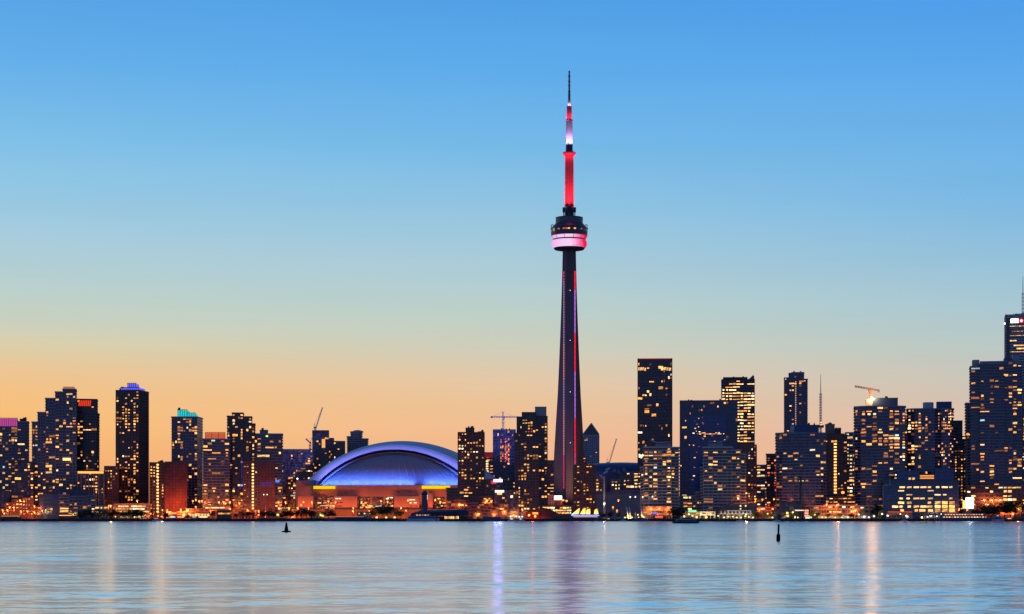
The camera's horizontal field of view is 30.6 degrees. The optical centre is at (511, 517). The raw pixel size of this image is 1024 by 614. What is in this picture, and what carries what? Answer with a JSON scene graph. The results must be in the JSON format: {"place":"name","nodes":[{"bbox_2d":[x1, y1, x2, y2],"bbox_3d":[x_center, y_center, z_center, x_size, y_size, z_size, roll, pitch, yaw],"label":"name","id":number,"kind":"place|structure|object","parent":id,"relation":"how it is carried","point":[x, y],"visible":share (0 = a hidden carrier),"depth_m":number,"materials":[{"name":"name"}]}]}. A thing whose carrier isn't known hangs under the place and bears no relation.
{"place":"outdoors","nodes":[
{"label":"outdoors","id":0,"kind":"place"},
{"bbox_2d":[0,491,9,507],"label":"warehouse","id":1,"kind":"structure","parent":0,"point":[4,496],"depth_m":1801.79,"materials":[{"name":"blue concrete"}]},
{"bbox_2d":[0,417,29,501],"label":"condo tower","id":2,"kind":"structure","parent":0,"point":[14,440],"depth_m":1882.00,"materials":[{"name":"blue glass"}]},
{"bbox_2d":[0,428,26,488],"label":"window","id":3,"kind":"structure","parent":2,"relation":"in","point":[2,428],"depth_m":1881.37,"materials":[{"name":"yellow glass"}]},
{"bbox_2d":[11,461,34,501],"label":"condo block","id":4,"kind":"structure","parent":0,"point":[22,478],"depth_m":1815.27,"materials":[{"name":"blue glass"}]},
{"bbox_2d":[39,494,59,518],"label":"office block","id":5,"kind":"structure","parent":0,"point":[49,504],"depth_m":1770.13,"materials":[{"name":"blue glass"}]},
{"bbox_2d":[31,387,76,505],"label":"condo tower","id":6,"kind":"structure","parent":0,"point":[54,443],"depth_m":1851.54,"materials":[{"name":"blue glass"}]},
{"bbox_2d":[77,399,99,470],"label":"condo tower","id":7,"kind":"structure","parent":0,"point":[88,437],"depth_m":1960.45,"materials":[{"name":"black glass"}]},
{"bbox_2d":[76,471,104,504],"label":"condo block","id":8,"kind":"structure","parent":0,"point":[93,482],"depth_m":1815.13,"materials":[{"name":"black glass"}]},
{"bbox_2d":[95,505,108,518],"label":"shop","id":9,"kind":"structure","parent":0,"point":[102,507],"depth_m":1770.05,"materials":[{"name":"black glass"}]},
{"bbox_2d":[104,466,118,518],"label":"apartment block","id":10,"kind":"structure","parent":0,"point":[111,485],"depth_m":1860.05,"materials":[{"name":"black glass"}]},
{"bbox_2d":[115,383,148,502],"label":"condo tower","id":11,"kind":"structure","parent":0,"point":[132,431],"depth_m":1880.39,"materials":[{"name":"black glass"}]},
{"bbox_2d":[114,503,150,518],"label":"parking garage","id":12,"kind":"structure","parent":0,"point":[143,507],"depth_m":1800.19,"materials":[{"name":"brown concrete"}]},
{"bbox_2d":[149,460,164,518],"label":"apartment block","id":13,"kind":"structure","parent":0,"point":[157,485],"depth_m":1834.55,"materials":[{"name":"black glass"}]},
{"bbox_2d":[171,408,202,507],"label":"condo tower","id":14,"kind":"structure","parent":0,"point":[187,435],"depth_m":1899.96,"materials":[{"name":"blue glass"}]},
{"bbox_2d":[166,508,232,518],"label":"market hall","id":15,"kind":"structure","parent":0,"point":[197,513],"depth_m":1775.39,"materials":[{"name":"orange glass"}]},
{"bbox_2d":[202,432,230,507],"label":"condo tower","id":16,"kind":"structure","parent":0,"point":[216,457],"depth_m":1850.04,"materials":[{"name":"stone"}]},
{"bbox_2d":[227,412,255,508],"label":"condo tower","id":17,"kind":"structure","parent":0,"point":[241,427],"depth_m":1890.39,"materials":[{"name":"black glass"}]},
{"bbox_2d":[232,509,257,518],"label":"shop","id":18,"kind":"structure","parent":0,"point":[234,511],"depth_m":1774.78,"materials":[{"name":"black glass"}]},
{"bbox_2d":[243,461,274,517],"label":"apartment block","id":19,"kind":"structure","parent":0,"point":[258,479],"depth_m":1814.76,"materials":[{"name":"black glass"}]},
{"bbox_2d":[255,428,282,517],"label":"condo tower","id":20,"kind":"structure","parent":0,"point":[268,446],"depth_m":1900.43,"materials":[{"name":"glass"}]},
{"bbox_2d":[256,518,398,518],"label":"grass","id":21,"kind":"structure","parent":0,"point":[319,518],"depth_m":1704.00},
{"bbox_2d":[329,438,344,461],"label":"condo tower","id":22,"kind":"structure","parent":0,"point":[336,449],"depth_m":2521.29,"materials":[{"name":"black glass"}]},
{"bbox_2d":[347,430,368,452],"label":"condo tower","id":23,"kind":"structure","parent":0,"point":[355,440],"depth_m":2550.12,"materials":[{"name":"glass"}]},
{"bbox_2d":[446,488,473,516],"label":"condo block","id":24,"kind":"structure","parent":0,"point":[455,497],"depth_m":1799.91,"materials":[{"name":"black glass"}]},
{"bbox_2d":[458,426,484,496],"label":"apartment tower","id":25,"kind":"structure","parent":0,"point":[471,458],"depth_m":1879.76,"materials":[{"name":"black glass"}]},
{"bbox_2d":[469,497,492,506],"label":"condo block","id":26,"kind":"structure","parent":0,"point":[480,500],"depth_m":1789.94,"materials":[{"name":"black glass"}]},
{"bbox_2d":[485,452,492,475],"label":"office block","id":27,"kind":"structure","parent":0,"point":[489,462],"depth_m":2349.71,"materials":[{"name":"stone"}]},
{"bbox_2d":[485,479,507,506],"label":"hotel block","id":28,"kind":"structure","parent":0,"point":[489,487],"depth_m":1949.67,"materials":[{"name":"stone"}]},
{"bbox_2d":[494,490,518,518],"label":"office block","id":29,"kind":"structure","parent":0,"point":[510,498],"depth_m":1801.38,"materials":[{"name":"brown glass"}]},
{"bbox_2d":[504,481,513,489],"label":"condo block","id":30,"kind":"structure","parent":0,"point":[508,485],"depth_m":1859.90,"materials":[{"name":"black glass"}]},
{"bbox_2d":[0,521,1023,613],"bbox_3d":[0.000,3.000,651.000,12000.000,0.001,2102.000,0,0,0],"label":"water","id":31,"kind":"structure","parent":0,"point":[500,567],"depth_m":113.39,"materials":[{"name":"blue liquid"}]},
{"bbox_2d":[1,516,19,520],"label":"boat","id":32,"kind":"object","parent":31,"relation":"on","point":[10,518],"visible":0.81,"depth_m":1692.23,"materials":[{"name":"black metal"}]},
{"bbox_2d":[326,517,369,520],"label":"boat","id":33,"kind":"object","parent":31,"relation":"on","point":[349,519],"visible":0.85,"depth_m":1684.58,"materials":[{"name":"blue metal"}]},
{"bbox_2d":[407,514,439,520],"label":"boat","id":34,"kind":"object","parent":31,"relation":"on","point":[422,517],"visible":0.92,"depth_m":1689.43,"materials":[{"name":"blue metal"}]},
{"bbox_2d":[481,517,504,520],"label":"boat","id":35,"kind":"object","parent":31,"relation":"on","point":[491,519],"visible":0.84,"depth_m":1690.11,"materials":[{"name":"blue metal"}]},
{"bbox_2d":[569,504,600,520],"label":"tall ship","id":36,"kind":"object","parent":31,"relation":"on","point":[585,512],"visible":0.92,"depth_m":1688.40,"materials":[{"name":"fabric"}]},
{"bbox_2d":[672,516,698,522],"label":"boat","id":37,"kind":"object","parent":31,"relation":"on","point":[685,519],"visible":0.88,"depth_m":1038.42,"materials":[{"name":"blue metal"}]},
{"bbox_2d":[938,513,991,520],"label":"boat","id":38,"kind":"object","parent":31,"relation":"on","point":[963,517],"visible":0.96,"depth_m":1686.30,"materials":[{"name":"white metal"}]},
{"bbox_2d":[0,0,1023,492],"label":"sky","id":39,"kind":"structure","parent":0,"point":[277,213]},
{"bbox_2d":[20,519,1023,520],"bbox_3d":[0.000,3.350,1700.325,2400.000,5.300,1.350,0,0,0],"label":"quay","id":40,"kind":"structure","parent":0,"point":[477,519],"depth_m":1700.00,"materials":[{"name":"black concrete"}]},
{"bbox_2d":[514,433,538,518],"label":"condo block","id":41,"kind":"structure","parent":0,"point":[526,465],"depth_m":1849.82,"materials":[{"name":"black glass"}]},
{"bbox_2d":[517,407,547,504],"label":"condo tower","id":42,"kind":"structure","parent":0,"point":[536,421],"depth_m":1903.04,"materials":[{"name":"black glass"}]},
{"bbox_2d":[548,460,553,494],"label":"condo block","id":43,"kind":"structure","parent":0,"point":[550,477],"depth_m":2149.82,"materials":[{"name":"black glass"}]},
{"bbox_2d":[539,505,572,513],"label":"parking garage","id":44,"kind":"structure","parent":0,"point":[563,509],"depth_m":1879.58,"materials":[{"name":"brown concrete"}]},
{"bbox_2d":[573,456,595,517],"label":"apartment tower","id":45,"kind":"structure","parent":0,"point":[584,483],"depth_m":1860.97,"materials":[{"name":"black glass"}]},
{"bbox_2d":[583,423,598,463],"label":"office tower","id":46,"kind":"structure","parent":0,"point":[591,442],"depth_m":2699.76,"materials":[{"name":"glass"}]},
{"bbox_2d":[596,478,602,491],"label":"office block","id":47,"kind":"structure","parent":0,"point":[599,484],"depth_m":2099.82,"materials":[{"name":"black glass"}]},
{"bbox_2d":[610,479,620,491],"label":"office block","id":48,"kind":"structure","parent":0,"point":[615,484],"depth_m":2079.68,"materials":[{"name":"black glass"}]},
{"bbox_2d":[596,490,640,518],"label":"warehouse","id":49,"kind":"structure","parent":0,"point":[632,502],"depth_m":1989.33,"materials":[{"name":"stone"}]},
{"bbox_2d":[637,358,671,470],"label":"office tower","id":50,"kind":"structure","parent":0,"point":[654,399],"depth_m":2150.15,"materials":[{"name":"black glass"}]},
{"bbox_2d":[640,440,679,518],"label":"condo tower","id":51,"kind":"structure","parent":0,"point":[659,476],"depth_m":1800.34,"materials":[{"name":"grey glass"}]},
{"bbox_2d":[679,491,700,518],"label":"condo block","id":52,"kind":"structure","parent":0,"point":[689,502],"depth_m":1826.02,"materials":[{"name":"blue glass"}]},
{"bbox_2d":[700,511,715,518],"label":"pavilion","id":53,"kind":"structure","parent":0,"point":[705,514],"depth_m":1747.71,"materials":[{"name":"beige glass"}]},
{"bbox_2d":[680,399,737,494],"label":"office tower","id":54,"kind":"structure","parent":0,"point":[703,423],"depth_m":2080.20,"materials":[{"name":"blue glass"}]},
{"bbox_2d":[700,439,746,510],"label":"condo tower","id":55,"kind":"structure","parent":0,"point":[723,476],"depth_m":1801.03,"materials":[{"name":"grey glass"}]},
{"bbox_2d":[721,375,754,444],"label":"office tower","id":56,"kind":"structure","parent":0,"point":[741,390],"depth_m":2349.20,"materials":[{"name":"black glass"}]},
{"bbox_2d":[723,381,753,441],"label":"window","id":57,"kind":"structure","parent":56,"relation":"in","point":[736,381],"depth_m":2349.42,"materials":[{"name":"yellow glass"}]},
{"bbox_2d":[738,444,756,503],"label":"condo block","id":58,"kind":"structure","parent":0,"point":[751,473],"depth_m":1899.56,"materials":[{"name":"black glass"}]},
{"bbox_2d":[757,465,765,506],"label":"office block","id":59,"kind":"structure","parent":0,"point":[761,481],"depth_m":2250.11,"materials":[{"name":"glass"}]},
{"bbox_2d":[766,454,775,506],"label":"office block","id":60,"kind":"structure","parent":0,"point":[770,479],"depth_m":2200.05,"materials":[{"name":"black glass"}]},
{"bbox_2d":[784,371,807,431],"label":"condo tower","id":61,"kind":"structure","parent":0,"point":[795,398],"depth_m":2450.71,"materials":[{"name":"blue glass"}]},
{"bbox_2d":[825,422,847,495],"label":"hotel tower","id":62,"kind":"structure","parent":0,"point":[837,461],"depth_m":1900.50,"materials":[{"name":"black glass"}]},
{"bbox_2d":[844,432,853,495],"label":"office tower","id":63,"kind":"structure","parent":0,"point":[850,465],"depth_m":1990.07,"materials":[{"name":"black glass"}]},
{"bbox_2d":[883,468,958,518],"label":"office building","id":64,"kind":"structure","parent":0,"point":[912,491],"depth_m":1790.19,"materials":[{"name":"blue glass"}]},
{"bbox_2d":[906,401,953,476],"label":"condo tower","id":65,"kind":"structure","parent":0,"point":[930,436],"depth_m":1848.68,"materials":[{"name":"blue glass"}]},
{"bbox_2d":[908,410,950,467],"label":"window","id":66,"kind":"structure","parent":65,"relation":"in","point":[912,410],"depth_m":1848.13,"materials":[{"name":"yellow glass"}]},
{"bbox_2d":[953,449,964,512],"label":"hotel tower","id":67,"kind":"structure","parent":0,"point":[958,463],"depth_m":1949.90,"materials":[{"name":"black glass"}]},
{"bbox_2d":[953,420,964,448],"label":"office block","id":68,"kind":"structure","parent":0,"point":[959,440],"depth_m":2150.27,"materials":[{"name":"black glass"}]},
{"bbox_2d":[965,485,1023,518],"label":"parking garage","id":69,"kind":"structure","parent":0,"point":[989,493],"depth_m":1800.63,"materials":[{"name":"brown concrete"}]},
{"bbox_2d":[969,355,1022,484],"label":"condo tower","id":70,"kind":"structure","parent":0,"point":[995,424],"depth_m":1830.95,"materials":[{"name":"blue glass"}]},
{"bbox_2d":[1004,293,1023,407],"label":"office tower","id":71,"kind":"structure","parent":0,"point":[1013,334],"depth_m":2603.12,"materials":[{"name":"black glass"}]},
{"bbox_2d":[1022,408,1023,484],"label":"condo tower","id":72,"kind":"structure","parent":0,"point":[1023,446],"depth_m":1903.61,"materials":[{"name":"black glass"}]},
{"label":"ground","id":73,"kind":"structure","parent":0,"visible":0},
{"bbox_2d":[0,497,38,518],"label":"townhouse row","id":74,"kind":"object","parent":73,"relation":"on","point":[27,503],"visible":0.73,"depth_m":1776.11,"materials":[{"name":"brown brick"}]},
{"bbox_2d":[58,513,78,518],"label":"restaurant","id":75,"kind":"structure","parent":73,"relation":"on","point":[65,516],"depth_m":1737.38,"materials":[{"name":"yellow glass"}]},
{"bbox_2d":[67,489,87,495],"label":"office block","id":76,"kind":"structure","parent":73,"relation":"on","point":[77,492],"depth_m":1800.16,"materials":[{"name":"blue glass"}]},
{"bbox_2d":[59,494,96,518],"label":"condo block","id":77,"kind":"structure","parent":73,"relation":"on","point":[68,503],"depth_m":1769.08,"materials":[{"name":"blue glass"}]},
{"bbox_2d":[165,459,187,518],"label":"apartment block","id":78,"kind":"structure","parent":73,"relation":"on","point":[176,484],"depth_m":1804.60,"materials":[{"name":"red glass"}]},
{"bbox_2d":[217,510,230,518],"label":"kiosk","id":79,"kind":"object","parent":73,"relation":"on","point":[223,514],"visible":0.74,"depth_m":1729.90,"materials":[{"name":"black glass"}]},
{"bbox_2d":[282,449,312,517],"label":"office block","id":80,"kind":"structure","parent":73,"relation":"on","point":[297,463],"depth_m":2249.59,"materials":[{"name":"blue glass"}]},
{"bbox_2d":[312,430,328,474],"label":"condo tower","id":81,"kind":"structure","parent":73,"relation":"on","point":[320,444],"depth_m":2499.92,"materials":[{"name":"black glass"}]},
{"bbox_2d":[357,512,371,517],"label":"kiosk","id":82,"kind":"object","parent":73,"relation":"on","point":[363,514],"visible":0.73,"depth_m":1734.69,"materials":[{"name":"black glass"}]},
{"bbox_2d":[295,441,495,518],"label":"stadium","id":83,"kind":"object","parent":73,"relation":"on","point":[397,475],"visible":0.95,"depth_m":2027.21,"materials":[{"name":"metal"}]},
{"bbox_2d":[422,491,427,509],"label":"silo tower","id":84,"kind":"structure","parent":73,"relation":"on","point":[424,499],"depth_m":1757.69,"materials":[{"name":"concrete"}]},
{"bbox_2d":[410,509,468,518],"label":"ferry terminal","id":85,"kind":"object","parent":73,"relation":"on","point":[454,512],"visible":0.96,"depth_m":1736.92,"materials":[{"name":"metal"}]},
{"bbox_2d":[462,502,508,518],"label":"townhouse row","id":86,"kind":"object","parent":73,"relation":"on","point":[484,510],"visible":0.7,"depth_m":1770.49,"materials":[{"name":"brown brick"}]},
{"bbox_2d":[493,428,515,480],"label":"office tower","id":87,"kind":"structure","parent":73,"relation":"on","point":[503,453],"depth_m":2299.98,"materials":[{"name":"blue glass"}]},
{"bbox_2d":[524,507,557,518],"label":"restaurant","id":88,"kind":"structure","parent":73,"relation":"on","point":[542,513],"depth_m":1738.50},
{"bbox_2d":[554,496,562,504],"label":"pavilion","id":89,"kind":"structure","parent":73,"relation":"on","point":[558,500],"depth_m":2059.47,"materials":[{"name":"white glass"}]},
{"bbox_2d":[552,514,573,518],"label":"shop","id":90,"kind":"structure","parent":73,"relation":"on","point":[561,516],"depth_m":1734.88,"materials":[{"name":"black glass"}]},
{"bbox_2d":[550,71,587,504],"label":"observation tower","id":91,"kind":"structure","parent":73,"relation":"on","point":[569,230],"depth_m":2294.97,"materials":[{"name":"concrete"}]},
{"bbox_2d":[600,468,609,518],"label":"light mast","id":92,"kind":"object","parent":73,"relation":"on","point":[604,492],"visible":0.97,"depth_m":1799.26,"materials":[{"name":"metal"}]},
{"bbox_2d":[596,462,636,491],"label":"arena","id":93,"kind":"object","parent":73,"relation":"on","point":[616,470],"visible":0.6,"depth_m":2252.40},
{"bbox_2d":[620,471,640,489],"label":"office block","id":94,"kind":"structure","parent":73,"relation":"on","point":[630,480],"depth_m":2151.45,"materials":[{"name":"black glass"}]},
{"bbox_2d":[643,506,671,518],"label":"pub","id":95,"kind":"structure","parent":73,"relation":"on","point":[664,512],"depth_m":1754.69,"materials":[{"name":"orange glass"}]},
{"bbox_2d":[680,510,699,518],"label":"pavilion","id":96,"kind":"structure","parent":73,"relation":"on","point":[695,513],"depth_m":1749.54,"materials":[{"name":"white glass"}]},
{"bbox_2d":[713,502,756,518],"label":"theatre","id":97,"kind":"structure","parent":73,"relation":"on","point":[733,506],"depth_m":1757.00,"materials":[{"name":"grey"}]},
{"bbox_2d":[757,507,775,518],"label":"shop","id":98,"kind":"structure","parent":73,"relation":"on","point":[763,510],"depth_m":1790.02,"materials":[{"name":"orange glass"}]},
{"bbox_2d":[772,501,802,518],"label":"stage shed","id":99,"kind":"structure","parent":73,"relation":"on","point":[786,506],"depth_m":1760.07,"materials":[{"name":"grey metal"}]},
{"bbox_2d":[775,423,826,509],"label":"condo tower","id":100,"kind":"structure","parent":73,"relation":"on","point":[800,451],"depth_m":1825.23,"materials":[{"name":"blue glass"}]},
{"bbox_2d":[819,374,823,431],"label":"hoist mast","id":101,"kind":"object","parent":100,"relation":"on","point":[820,413],"visible":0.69,"depth_m":1869.83,"materials":[{"name":"grey metal"}]},
{"bbox_2d":[803,505,874,518],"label":"shopping arcade","id":102,"kind":"object","parent":73,"relation":"on","point":[845,511],"visible":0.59,"depth_m":1775.68,"materials":[{"name":"orange glass"}]},
{"bbox_2d":[826,496,854,504],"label":"retail podium","id":103,"kind":"object","parent":73,"relation":"on","point":[835,500],"visible":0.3,"depth_m":1849.98,"materials":[{"name":"black glass"}]},
{"bbox_2d":[853,396,905,518],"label":"condo tower","id":104,"kind":"structure","parent":73,"relation":"on","point":[879,437],"depth_m":1834.87,"materials":[{"name":"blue glass"}]},
{"bbox_2d":[855,410,904,499],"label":"window","id":105,"kind":"structure","parent":104,"relation":"in","point":[890,410],"depth_m":1834.65,"materials":[{"name":"yellow glass"}]},
{"bbox_2d":[886,513,911,518],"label":"restaurant","id":106,"kind":"structure","parent":73,"relation":"on","point":[894,515],"depth_m":1730.26,"materials":[{"name":"black glass"}]},
{"bbox_2d":[964,403,969,512],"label":"condo block","id":107,"kind":"structure","parent":73,"relation":"on","point":[966,445],"depth_m":1870.73,"materials":[{"name":"black glass"}]},
{"bbox_2d":[965,497,973,512],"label":"billboard","id":108,"kind":"object","parent":73,"relation":"on","point":[969,506],"visible":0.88,"depth_m":1784.60},
{"bbox_2d":[999,502,1012,518],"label":"tree","id":109,"kind":"object","parent":73,"relation":"on","point":[1006,506],"visible":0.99,"depth_m":1723.87,"materials":[{"name":"green plant"}]},
{"bbox_2d":[1000,513,1023,518],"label":"restaurant","id":110,"kind":"structure","parent":73,"relation":"on","point":[1013,516],"depth_m":1734.93,"materials":[{"name":"orange glass"}]},
{"label":"road","id":111,"kind":"structure","parent":0,"visible":0},
{"bbox_2d":[799,477,801,518],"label":"chimney","id":112,"kind":"object","parent":111,"relation":"on","point":[800,517],"visible":0.83,"depth_m":1750.98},
{"label":"promenade","id":113,"kind":"structure","parent":0,"visible":0},
{"bbox_2d":[978,502,995,516],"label":"tree","id":114,"kind":"object","parent":113,"relation":"on","point":[988,509],"visible":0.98,"depth_m":1720.55,"materials":[{"name":"green plant"}]},
{"bbox_2d":[1009,500,1023,518],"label":"tree","id":115,"kind":"object","parent":113,"relation":"on","point":[1016,507],"visible":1,"depth_m":1717.97,"materials":[{"name":"green plant"}]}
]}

